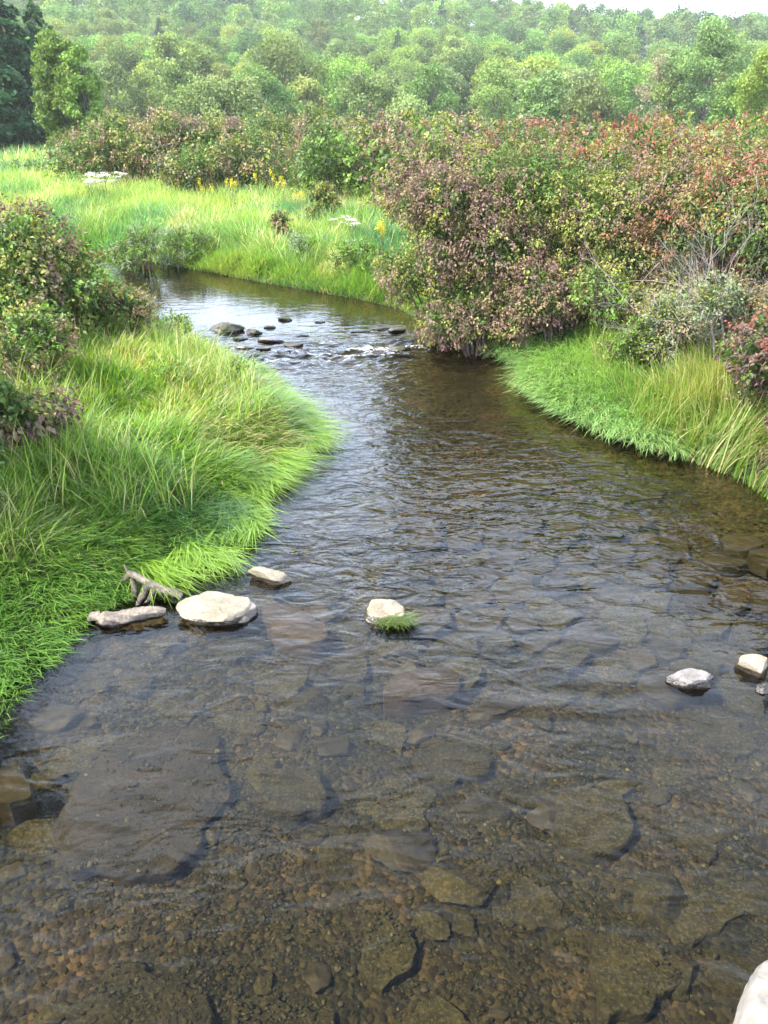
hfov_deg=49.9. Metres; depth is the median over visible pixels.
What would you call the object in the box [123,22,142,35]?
broadleaf tree
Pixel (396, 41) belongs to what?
pine tree
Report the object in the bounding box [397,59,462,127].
willow tree
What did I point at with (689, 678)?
rock
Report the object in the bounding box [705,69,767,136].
poplar tree
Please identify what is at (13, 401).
bank bush
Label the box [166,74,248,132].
willow tree
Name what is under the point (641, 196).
dogwood bush
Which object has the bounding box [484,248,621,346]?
dogwood bush
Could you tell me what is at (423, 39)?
broadleaf tree
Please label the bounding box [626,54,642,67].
broadleaf tree
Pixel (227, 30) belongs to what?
broadleaf tree
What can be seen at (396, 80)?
willow tree
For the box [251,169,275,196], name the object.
goldenrod
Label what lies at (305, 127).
thicket bush
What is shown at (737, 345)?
dry shrub
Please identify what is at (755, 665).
rock
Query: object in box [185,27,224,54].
broadleaf tree
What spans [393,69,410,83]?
broadleaf tree
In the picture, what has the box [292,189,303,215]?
goldenrod
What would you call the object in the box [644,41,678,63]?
broadleaf tree
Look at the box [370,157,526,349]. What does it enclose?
dogwood bush
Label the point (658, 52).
broadleaf tree
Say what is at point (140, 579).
broken branch
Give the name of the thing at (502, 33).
broadleaf tree
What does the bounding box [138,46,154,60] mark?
broadleaf tree
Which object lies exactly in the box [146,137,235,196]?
thicket bush
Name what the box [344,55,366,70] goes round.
broadleaf tree
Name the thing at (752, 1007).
boulder
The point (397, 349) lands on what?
riffle rock
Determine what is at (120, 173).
umbel flower
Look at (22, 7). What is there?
broadleaf tree
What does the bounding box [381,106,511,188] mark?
thicket bush
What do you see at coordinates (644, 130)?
dogwood bush
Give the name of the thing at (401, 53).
broadleaf tree
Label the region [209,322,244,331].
riffle rock
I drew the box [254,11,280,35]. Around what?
broadleaf tree
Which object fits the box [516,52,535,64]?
broadleaf tree
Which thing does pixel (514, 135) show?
dogwood bush
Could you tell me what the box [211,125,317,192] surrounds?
thicket bush
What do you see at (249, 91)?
willow tree
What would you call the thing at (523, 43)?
broadleaf tree
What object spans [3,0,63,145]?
spruce tree
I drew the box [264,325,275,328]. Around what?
riffle rock
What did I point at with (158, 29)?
pine tree
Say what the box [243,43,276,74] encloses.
broadleaf tree
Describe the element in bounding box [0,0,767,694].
ground
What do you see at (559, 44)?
broadleaf tree
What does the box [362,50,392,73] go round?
broadleaf tree
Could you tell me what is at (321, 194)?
sapling
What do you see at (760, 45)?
broadleaf tree
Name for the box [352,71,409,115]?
willow tree
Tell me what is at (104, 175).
umbel flower
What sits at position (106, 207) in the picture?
meadow weed
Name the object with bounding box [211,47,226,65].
broadleaf tree
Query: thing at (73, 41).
broadleaf tree
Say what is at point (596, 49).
broadleaf tree
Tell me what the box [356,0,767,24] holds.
sky
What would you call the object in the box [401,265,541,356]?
dogwood bush
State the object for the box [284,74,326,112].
broadleaf tree
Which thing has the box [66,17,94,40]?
broadleaf tree
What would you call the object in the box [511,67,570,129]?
willow tree
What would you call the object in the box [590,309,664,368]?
bank weed
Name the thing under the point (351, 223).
umbel flower
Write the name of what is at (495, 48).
broadleaf tree
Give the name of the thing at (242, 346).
riffle rock
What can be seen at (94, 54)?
broadleaf tree
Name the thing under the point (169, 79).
willow tree
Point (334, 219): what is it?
umbel flower
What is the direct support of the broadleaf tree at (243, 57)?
on the ground at (760, 468)
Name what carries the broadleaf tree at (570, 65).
on the ground at (760, 468)
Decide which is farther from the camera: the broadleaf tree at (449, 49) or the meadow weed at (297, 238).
the broadleaf tree at (449, 49)
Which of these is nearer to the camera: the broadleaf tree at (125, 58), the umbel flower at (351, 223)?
the umbel flower at (351, 223)
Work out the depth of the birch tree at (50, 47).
50.38 m
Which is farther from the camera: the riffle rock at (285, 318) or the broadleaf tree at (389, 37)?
the broadleaf tree at (389, 37)
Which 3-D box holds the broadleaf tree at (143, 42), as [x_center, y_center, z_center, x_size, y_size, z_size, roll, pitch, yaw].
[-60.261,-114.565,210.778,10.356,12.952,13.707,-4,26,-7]
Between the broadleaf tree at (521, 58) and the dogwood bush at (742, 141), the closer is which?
the dogwood bush at (742, 141)
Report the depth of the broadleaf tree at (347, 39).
245.36 m
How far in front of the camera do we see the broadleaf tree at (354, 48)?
229.68 m
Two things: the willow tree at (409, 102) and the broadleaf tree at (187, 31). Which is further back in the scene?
the broadleaf tree at (187, 31)
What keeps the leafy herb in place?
on the ground at (760, 468)
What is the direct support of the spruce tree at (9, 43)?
on the ground at (760, 468)
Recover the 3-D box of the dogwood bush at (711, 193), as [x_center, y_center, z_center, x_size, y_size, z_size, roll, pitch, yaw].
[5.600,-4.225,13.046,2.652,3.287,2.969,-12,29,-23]
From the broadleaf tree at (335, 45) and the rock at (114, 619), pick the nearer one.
the rock at (114, 619)
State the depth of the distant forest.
301.99 m
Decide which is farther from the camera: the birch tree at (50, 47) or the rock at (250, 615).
the birch tree at (50, 47)
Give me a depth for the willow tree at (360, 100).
114.00 m
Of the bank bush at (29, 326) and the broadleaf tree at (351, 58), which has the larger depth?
the broadleaf tree at (351, 58)
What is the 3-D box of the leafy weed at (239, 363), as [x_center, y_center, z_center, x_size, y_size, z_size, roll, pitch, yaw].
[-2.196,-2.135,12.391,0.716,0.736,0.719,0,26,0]
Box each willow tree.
[95,59,150,129]
[102,93,110,118]
[111,67,171,128]
[150,64,202,128]
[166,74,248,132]
[207,74,273,132]
[231,59,291,129]
[261,80,305,133]
[285,72,329,131]
[333,69,401,131]
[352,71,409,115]
[367,69,409,102]
[380,90,431,134]
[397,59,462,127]
[418,67,470,117]
[464,58,525,126]
[484,66,541,128]
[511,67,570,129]
[547,88,580,120]
[558,75,618,134]
[561,67,603,99]
[599,63,653,132]
[616,73,657,124]
[632,53,675,132]
[650,67,699,132]
[718,66,752,115]
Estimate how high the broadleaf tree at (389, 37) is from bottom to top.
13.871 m
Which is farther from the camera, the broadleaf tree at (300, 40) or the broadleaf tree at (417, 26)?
the broadleaf tree at (417, 26)
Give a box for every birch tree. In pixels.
[29,27,87,150]
[59,42,104,152]
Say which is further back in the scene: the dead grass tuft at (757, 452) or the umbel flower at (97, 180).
the umbel flower at (97, 180)
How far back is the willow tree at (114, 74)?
113.08 m
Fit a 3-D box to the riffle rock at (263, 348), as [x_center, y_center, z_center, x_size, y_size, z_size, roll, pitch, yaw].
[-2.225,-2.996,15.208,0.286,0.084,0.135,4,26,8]
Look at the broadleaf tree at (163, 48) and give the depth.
144.09 m
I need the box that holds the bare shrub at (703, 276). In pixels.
[580,136,767,362]
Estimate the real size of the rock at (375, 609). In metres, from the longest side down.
0.395 x 0.313 x 0.253 m
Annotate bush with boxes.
[0,191,87,331]
[0,290,86,387]
[0,370,89,450]
[0,448,23,517]
[2,227,137,344]
[30,126,125,181]
[61,108,175,186]
[73,280,168,340]
[100,218,182,272]
[111,102,220,181]
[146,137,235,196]
[165,107,260,181]
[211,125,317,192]
[237,104,313,170]
[282,103,386,182]
[334,104,433,192]
[356,114,493,219]
[370,129,521,273]
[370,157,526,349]
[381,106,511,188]
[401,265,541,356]
[425,136,634,329]
[455,109,630,282]
[459,113,583,158]
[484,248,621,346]
[514,132,724,330]
[526,110,666,162]
[541,107,735,270]
[566,252,705,334]
[621,108,765,154]
[634,131,767,315]
[639,105,767,281]
[698,140,767,296]
[712,305,767,432]
[713,129,764,149]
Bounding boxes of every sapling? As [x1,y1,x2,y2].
[266,206,293,238]
[305,180,342,219]
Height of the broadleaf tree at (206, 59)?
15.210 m
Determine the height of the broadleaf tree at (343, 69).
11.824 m
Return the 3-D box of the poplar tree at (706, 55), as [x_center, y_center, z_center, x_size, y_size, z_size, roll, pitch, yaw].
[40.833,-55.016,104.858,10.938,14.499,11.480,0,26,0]
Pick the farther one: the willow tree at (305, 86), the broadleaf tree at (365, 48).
the broadleaf tree at (365, 48)
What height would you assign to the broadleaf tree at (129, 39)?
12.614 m
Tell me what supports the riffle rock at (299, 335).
on the water
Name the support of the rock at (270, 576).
in the water
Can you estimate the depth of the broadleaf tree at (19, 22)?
233.81 m
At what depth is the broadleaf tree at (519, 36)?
255.27 m
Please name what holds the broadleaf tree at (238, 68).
on the ground at (760, 468)
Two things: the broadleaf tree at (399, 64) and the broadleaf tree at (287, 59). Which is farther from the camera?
the broadleaf tree at (399, 64)
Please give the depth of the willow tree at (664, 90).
108.28 m
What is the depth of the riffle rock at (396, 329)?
16.36 m
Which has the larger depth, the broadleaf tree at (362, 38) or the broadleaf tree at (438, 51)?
the broadleaf tree at (362, 38)
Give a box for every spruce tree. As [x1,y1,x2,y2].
[0,0,53,149]
[0,46,38,150]
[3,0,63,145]
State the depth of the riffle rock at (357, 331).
16.37 m
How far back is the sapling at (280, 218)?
22.68 m
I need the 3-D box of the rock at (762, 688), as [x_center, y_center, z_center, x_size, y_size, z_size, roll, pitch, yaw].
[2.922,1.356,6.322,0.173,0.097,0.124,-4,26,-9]
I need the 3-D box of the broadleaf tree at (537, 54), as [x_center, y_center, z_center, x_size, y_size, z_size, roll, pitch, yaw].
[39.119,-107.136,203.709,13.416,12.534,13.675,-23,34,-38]
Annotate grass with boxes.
[0,141,451,338]
[0,288,359,737]
[481,321,704,459]
[565,298,767,498]
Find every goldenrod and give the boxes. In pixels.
[195,178,213,201]
[225,178,239,208]
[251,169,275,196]
[274,173,287,197]
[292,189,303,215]
[375,217,387,267]
[385,207,393,243]
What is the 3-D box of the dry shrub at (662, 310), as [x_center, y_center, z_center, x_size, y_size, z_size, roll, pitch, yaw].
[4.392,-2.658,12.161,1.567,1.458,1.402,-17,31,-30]
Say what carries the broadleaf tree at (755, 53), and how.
on the ground at (760, 468)
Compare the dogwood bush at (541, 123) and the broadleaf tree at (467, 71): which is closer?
the dogwood bush at (541, 123)
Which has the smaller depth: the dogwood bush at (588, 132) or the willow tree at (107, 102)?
the dogwood bush at (588, 132)
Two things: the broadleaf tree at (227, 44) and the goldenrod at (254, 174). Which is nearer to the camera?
the goldenrod at (254, 174)
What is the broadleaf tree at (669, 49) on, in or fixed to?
on the ground at (760, 468)
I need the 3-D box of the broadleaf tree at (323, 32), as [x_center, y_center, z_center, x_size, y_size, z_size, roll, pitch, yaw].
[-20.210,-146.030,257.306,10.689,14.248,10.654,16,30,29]
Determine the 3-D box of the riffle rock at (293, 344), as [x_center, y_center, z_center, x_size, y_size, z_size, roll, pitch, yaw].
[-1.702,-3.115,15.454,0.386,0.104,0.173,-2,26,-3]
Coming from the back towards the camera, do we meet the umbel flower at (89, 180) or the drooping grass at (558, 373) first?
the umbel flower at (89, 180)
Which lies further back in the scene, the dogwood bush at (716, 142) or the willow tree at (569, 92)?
the willow tree at (569, 92)
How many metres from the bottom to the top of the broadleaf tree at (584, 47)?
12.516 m
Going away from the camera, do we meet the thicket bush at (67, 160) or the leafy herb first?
the leafy herb
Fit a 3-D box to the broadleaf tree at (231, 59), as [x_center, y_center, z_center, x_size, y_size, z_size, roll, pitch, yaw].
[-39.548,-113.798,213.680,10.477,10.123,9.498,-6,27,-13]
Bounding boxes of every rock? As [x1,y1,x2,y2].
[86,606,166,627]
[176,591,250,625]
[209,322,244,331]
[232,337,247,339]
[234,344,255,348]
[237,601,257,622]
[246,329,261,334]
[248,567,291,584]
[256,347,270,349]
[257,338,283,342]
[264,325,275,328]
[278,317,292,320]
[283,343,302,346]
[293,334,308,336]
[350,330,369,332]
[364,599,405,625]
[373,326,394,329]
[388,327,405,331]
[388,346,411,352]
[665,668,713,688]
[734,654,767,677]
[756,682,767,693]
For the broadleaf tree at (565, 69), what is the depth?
170.55 m
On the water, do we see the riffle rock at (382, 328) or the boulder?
the riffle rock at (382, 328)
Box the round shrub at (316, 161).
[284,121,381,202]
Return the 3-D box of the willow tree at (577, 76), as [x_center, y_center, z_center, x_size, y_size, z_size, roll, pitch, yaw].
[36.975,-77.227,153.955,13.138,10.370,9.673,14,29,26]
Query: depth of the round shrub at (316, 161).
29.06 m
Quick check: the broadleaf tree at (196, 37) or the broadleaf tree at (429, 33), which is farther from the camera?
the broadleaf tree at (429, 33)
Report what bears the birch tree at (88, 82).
on the ground at (760, 468)
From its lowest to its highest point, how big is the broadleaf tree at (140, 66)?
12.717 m
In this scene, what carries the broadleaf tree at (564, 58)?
on the ground at (760, 468)
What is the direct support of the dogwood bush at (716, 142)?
on the ground at (760, 468)
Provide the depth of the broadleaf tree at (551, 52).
224.74 m
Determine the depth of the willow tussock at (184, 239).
22.84 m
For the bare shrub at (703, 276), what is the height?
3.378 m
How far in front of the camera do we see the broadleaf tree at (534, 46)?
210.21 m
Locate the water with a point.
(514, 778)
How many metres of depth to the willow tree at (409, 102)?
97.94 m
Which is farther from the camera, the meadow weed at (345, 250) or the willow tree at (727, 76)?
the willow tree at (727, 76)
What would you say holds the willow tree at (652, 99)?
on the ground at (760, 468)
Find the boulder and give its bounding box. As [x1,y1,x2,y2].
[733,960,767,1023]
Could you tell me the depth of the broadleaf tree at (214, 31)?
242.64 m
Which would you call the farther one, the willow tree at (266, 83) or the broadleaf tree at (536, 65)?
the broadleaf tree at (536, 65)
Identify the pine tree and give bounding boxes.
[154,16,164,35]
[390,30,401,56]
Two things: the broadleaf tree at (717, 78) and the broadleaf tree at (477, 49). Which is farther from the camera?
the broadleaf tree at (477, 49)
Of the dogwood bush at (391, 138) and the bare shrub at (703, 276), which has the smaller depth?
the bare shrub at (703, 276)
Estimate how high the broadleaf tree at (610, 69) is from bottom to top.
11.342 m
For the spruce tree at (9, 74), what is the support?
on the ground at (760, 468)
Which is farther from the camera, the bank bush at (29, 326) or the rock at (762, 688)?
the bank bush at (29, 326)
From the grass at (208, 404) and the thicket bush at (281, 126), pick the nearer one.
the grass at (208, 404)
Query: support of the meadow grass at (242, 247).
on the ground at (760, 468)
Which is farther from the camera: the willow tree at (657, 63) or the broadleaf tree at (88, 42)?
the broadleaf tree at (88, 42)
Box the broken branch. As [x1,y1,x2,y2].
[119,565,183,604]
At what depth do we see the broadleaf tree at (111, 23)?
234.84 m
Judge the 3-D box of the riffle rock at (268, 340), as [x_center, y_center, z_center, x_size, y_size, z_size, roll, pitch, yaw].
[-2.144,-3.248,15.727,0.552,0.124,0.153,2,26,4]
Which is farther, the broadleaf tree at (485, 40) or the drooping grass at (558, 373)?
the broadleaf tree at (485, 40)
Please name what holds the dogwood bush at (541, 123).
on the ground at (760, 468)
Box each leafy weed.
[5,417,74,455]
[95,413,161,453]
[148,352,185,385]
[215,348,262,385]
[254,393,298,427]
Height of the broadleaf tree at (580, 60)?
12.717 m
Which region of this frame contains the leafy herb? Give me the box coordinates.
[145,308,196,338]
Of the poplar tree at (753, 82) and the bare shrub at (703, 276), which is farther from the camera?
the poplar tree at (753, 82)
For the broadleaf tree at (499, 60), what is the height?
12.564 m
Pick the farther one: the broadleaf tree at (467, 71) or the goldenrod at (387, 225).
the broadleaf tree at (467, 71)
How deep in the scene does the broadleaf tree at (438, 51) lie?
224.37 m
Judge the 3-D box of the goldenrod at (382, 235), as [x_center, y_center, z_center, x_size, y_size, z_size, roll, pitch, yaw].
[-0.057,-6.395,19.869,0.339,1.416,0.654,0,26,0]
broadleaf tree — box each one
[3,15,28,36]
[3,37,98,101]
[13,0,46,22]
[43,16,74,39]
[59,34,92,58]
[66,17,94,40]
[74,33,105,58]
[83,33,135,62]
[85,61,123,106]
[87,7,127,41]
[100,39,147,101]
[117,31,150,50]
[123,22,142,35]
[128,59,157,83]
[131,34,152,51]
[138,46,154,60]
[140,32,201,98]
[162,29,185,48]
[175,37,234,111]
[179,22,199,40]
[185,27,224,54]
[191,41,212,52]
[203,24,221,40]
[205,62,233,81]
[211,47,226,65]
[217,35,237,65]
[219,24,242,39]
[220,51,243,68]
[228,28,265,60]
[231,61,262,88]
[235,48,275,75]
[240,32,328,112]
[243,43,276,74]
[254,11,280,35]
[256,25,297,45]
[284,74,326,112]
[296,37,309,48]
[299,48,323,66]
[302,43,323,60]
[303,18,333,54]
[313,51,363,124]
[319,56,374,126]
[322,39,347,58]
[331,30,360,50]
[343,41,362,56]
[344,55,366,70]
[353,32,379,48]
[356,42,377,60]
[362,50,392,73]
[373,25,411,56]
[374,66,401,73]
[386,56,426,76]
[389,46,423,70]
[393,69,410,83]
[396,42,429,66]
[404,22,423,44]
[404,26,438,44]
[404,70,422,89]
[406,27,440,63]
[428,36,475,65]
[430,34,473,69]
[434,23,463,44]
[446,47,486,122]
[449,38,485,65]
[466,54,520,120]
[472,31,507,55]
[481,38,524,58]
[492,23,519,44]
[501,56,520,70]
[503,25,529,44]
[509,34,546,61]
[512,40,527,48]
[515,52,566,107]
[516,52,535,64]
[525,50,560,61]
[543,27,581,51]
[543,30,577,59]
[545,48,558,56]
[553,59,578,71]
[557,64,588,73]
[558,55,573,63]
[562,42,594,60]
[562,67,575,122]
[568,50,596,69]
[579,53,627,99]
[583,39,610,58]
[594,59,655,120]
[601,31,644,65]
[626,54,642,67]
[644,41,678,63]
[644,55,675,112]
[647,47,667,62]
[664,46,680,55]
[698,46,752,129]
[723,38,756,78]
[746,39,767,51]
[751,46,766,63]
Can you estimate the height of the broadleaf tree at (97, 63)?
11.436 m
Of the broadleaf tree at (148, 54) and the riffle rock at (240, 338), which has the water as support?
the riffle rock at (240, 338)
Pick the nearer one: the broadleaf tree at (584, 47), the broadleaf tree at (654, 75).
the broadleaf tree at (654, 75)
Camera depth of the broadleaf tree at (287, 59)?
143.31 m
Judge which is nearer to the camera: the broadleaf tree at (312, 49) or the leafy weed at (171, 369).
the leafy weed at (171, 369)
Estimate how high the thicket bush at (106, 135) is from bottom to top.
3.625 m
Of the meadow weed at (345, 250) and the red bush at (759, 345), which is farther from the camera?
the meadow weed at (345, 250)
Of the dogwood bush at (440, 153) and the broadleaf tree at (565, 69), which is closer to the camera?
the dogwood bush at (440, 153)
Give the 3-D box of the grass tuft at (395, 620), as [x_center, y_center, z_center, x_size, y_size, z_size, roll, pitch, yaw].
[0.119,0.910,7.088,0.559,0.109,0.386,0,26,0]
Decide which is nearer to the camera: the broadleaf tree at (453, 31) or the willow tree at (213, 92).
the willow tree at (213, 92)
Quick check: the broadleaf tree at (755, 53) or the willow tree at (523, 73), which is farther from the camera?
the broadleaf tree at (755, 53)
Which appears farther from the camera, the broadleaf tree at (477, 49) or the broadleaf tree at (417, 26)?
the broadleaf tree at (417, 26)
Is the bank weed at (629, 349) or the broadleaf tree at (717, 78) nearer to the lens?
the bank weed at (629, 349)
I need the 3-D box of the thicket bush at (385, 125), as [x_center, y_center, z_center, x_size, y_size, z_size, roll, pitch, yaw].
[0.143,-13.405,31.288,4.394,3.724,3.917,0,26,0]
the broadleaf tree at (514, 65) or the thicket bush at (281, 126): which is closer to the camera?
the thicket bush at (281, 126)
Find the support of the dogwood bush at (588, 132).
on the ground at (760, 468)
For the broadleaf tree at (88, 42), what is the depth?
207.28 m
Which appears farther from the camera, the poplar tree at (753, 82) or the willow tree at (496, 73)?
the willow tree at (496, 73)
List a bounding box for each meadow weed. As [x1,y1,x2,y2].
[88,202,121,216]
[283,229,330,260]
[323,233,377,278]
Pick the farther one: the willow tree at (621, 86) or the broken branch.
the willow tree at (621, 86)
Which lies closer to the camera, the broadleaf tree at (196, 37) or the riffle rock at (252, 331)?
the riffle rock at (252, 331)
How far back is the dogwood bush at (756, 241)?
11.76 m
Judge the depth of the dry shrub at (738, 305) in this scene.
11.21 m
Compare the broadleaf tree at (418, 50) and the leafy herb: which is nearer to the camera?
the leafy herb
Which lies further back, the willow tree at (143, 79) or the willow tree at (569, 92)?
the willow tree at (569, 92)
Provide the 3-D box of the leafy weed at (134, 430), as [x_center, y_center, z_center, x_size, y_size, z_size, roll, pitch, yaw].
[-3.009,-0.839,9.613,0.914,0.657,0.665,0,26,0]
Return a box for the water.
[0,248,767,1023]
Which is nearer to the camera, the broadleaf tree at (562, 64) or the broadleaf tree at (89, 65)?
the broadleaf tree at (89, 65)
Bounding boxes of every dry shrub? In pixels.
[623,282,740,376]
[677,268,767,371]
[716,328,767,408]
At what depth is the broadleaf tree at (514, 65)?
176.20 m
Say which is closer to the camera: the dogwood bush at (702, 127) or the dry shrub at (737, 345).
the dry shrub at (737, 345)
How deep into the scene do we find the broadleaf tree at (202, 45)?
159.94 m
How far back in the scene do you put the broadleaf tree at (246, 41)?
220.46 m
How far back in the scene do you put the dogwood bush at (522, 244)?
14.27 m
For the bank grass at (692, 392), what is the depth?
10.68 m
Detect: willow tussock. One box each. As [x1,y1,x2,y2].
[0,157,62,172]
[158,220,215,261]
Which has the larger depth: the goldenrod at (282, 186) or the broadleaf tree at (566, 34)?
the broadleaf tree at (566, 34)
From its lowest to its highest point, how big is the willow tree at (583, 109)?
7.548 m
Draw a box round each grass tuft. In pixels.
[369,605,427,629]
[725,428,767,479]
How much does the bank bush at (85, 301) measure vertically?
2.085 m
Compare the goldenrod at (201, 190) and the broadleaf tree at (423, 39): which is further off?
the broadleaf tree at (423, 39)
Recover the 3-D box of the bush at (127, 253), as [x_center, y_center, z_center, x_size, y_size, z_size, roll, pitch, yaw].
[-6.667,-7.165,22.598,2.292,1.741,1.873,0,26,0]
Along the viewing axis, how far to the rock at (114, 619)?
7.10 m
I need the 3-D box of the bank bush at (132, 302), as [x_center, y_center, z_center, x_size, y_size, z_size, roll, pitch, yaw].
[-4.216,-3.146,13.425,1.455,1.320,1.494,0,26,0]
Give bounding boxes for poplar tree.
[658,12,751,131]
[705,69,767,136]
[730,43,767,137]
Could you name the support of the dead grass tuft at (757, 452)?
on the ground at (760, 468)
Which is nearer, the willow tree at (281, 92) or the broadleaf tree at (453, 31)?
the willow tree at (281, 92)
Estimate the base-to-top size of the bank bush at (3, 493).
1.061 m
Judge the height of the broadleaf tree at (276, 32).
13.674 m
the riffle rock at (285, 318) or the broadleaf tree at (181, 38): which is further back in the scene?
the broadleaf tree at (181, 38)
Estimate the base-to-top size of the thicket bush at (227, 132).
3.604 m
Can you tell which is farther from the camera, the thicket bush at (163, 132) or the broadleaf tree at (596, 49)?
the broadleaf tree at (596, 49)
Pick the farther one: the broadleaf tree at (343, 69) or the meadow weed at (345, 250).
the broadleaf tree at (343, 69)
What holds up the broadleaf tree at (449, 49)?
on the ground at (760, 468)
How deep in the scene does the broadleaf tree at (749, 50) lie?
155.50 m
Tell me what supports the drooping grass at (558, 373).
on the ground at (760, 468)
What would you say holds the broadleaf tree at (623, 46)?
on the ground at (760, 468)
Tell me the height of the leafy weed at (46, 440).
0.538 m
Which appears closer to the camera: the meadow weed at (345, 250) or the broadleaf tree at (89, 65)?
the meadow weed at (345, 250)
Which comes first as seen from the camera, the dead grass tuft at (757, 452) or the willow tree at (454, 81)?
the dead grass tuft at (757, 452)
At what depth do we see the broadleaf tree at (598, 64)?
162.51 m
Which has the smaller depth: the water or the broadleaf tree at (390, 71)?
the water
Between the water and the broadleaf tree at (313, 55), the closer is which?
the water
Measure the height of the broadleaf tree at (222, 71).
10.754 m
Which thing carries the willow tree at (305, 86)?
on the ground at (760, 468)
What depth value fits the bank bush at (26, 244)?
12.10 m
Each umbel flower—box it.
[83,172,94,199]
[83,175,102,193]
[94,172,108,198]
[108,171,125,188]
[330,215,356,229]
[345,218,359,238]
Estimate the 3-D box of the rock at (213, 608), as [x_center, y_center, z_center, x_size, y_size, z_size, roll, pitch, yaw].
[-1.489,0.904,7.254,0.658,0.285,0.405,-2,32,-13]
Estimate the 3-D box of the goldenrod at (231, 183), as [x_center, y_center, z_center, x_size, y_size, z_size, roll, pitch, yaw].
[-5.192,-10.673,28.157,0.523,1.487,0.568,0,26,0]
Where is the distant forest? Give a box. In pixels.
[2,0,767,56]
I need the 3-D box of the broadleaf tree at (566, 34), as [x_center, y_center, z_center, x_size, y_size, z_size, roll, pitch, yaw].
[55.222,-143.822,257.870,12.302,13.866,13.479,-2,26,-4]
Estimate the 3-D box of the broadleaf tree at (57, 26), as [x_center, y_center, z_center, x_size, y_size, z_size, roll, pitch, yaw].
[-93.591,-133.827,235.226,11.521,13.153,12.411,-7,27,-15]
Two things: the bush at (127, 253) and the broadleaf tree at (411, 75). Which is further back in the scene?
the broadleaf tree at (411, 75)
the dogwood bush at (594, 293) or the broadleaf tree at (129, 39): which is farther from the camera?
the broadleaf tree at (129, 39)
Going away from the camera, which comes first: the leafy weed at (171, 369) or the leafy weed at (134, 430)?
the leafy weed at (134, 430)
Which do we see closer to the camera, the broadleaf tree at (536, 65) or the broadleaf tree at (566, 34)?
the broadleaf tree at (536, 65)

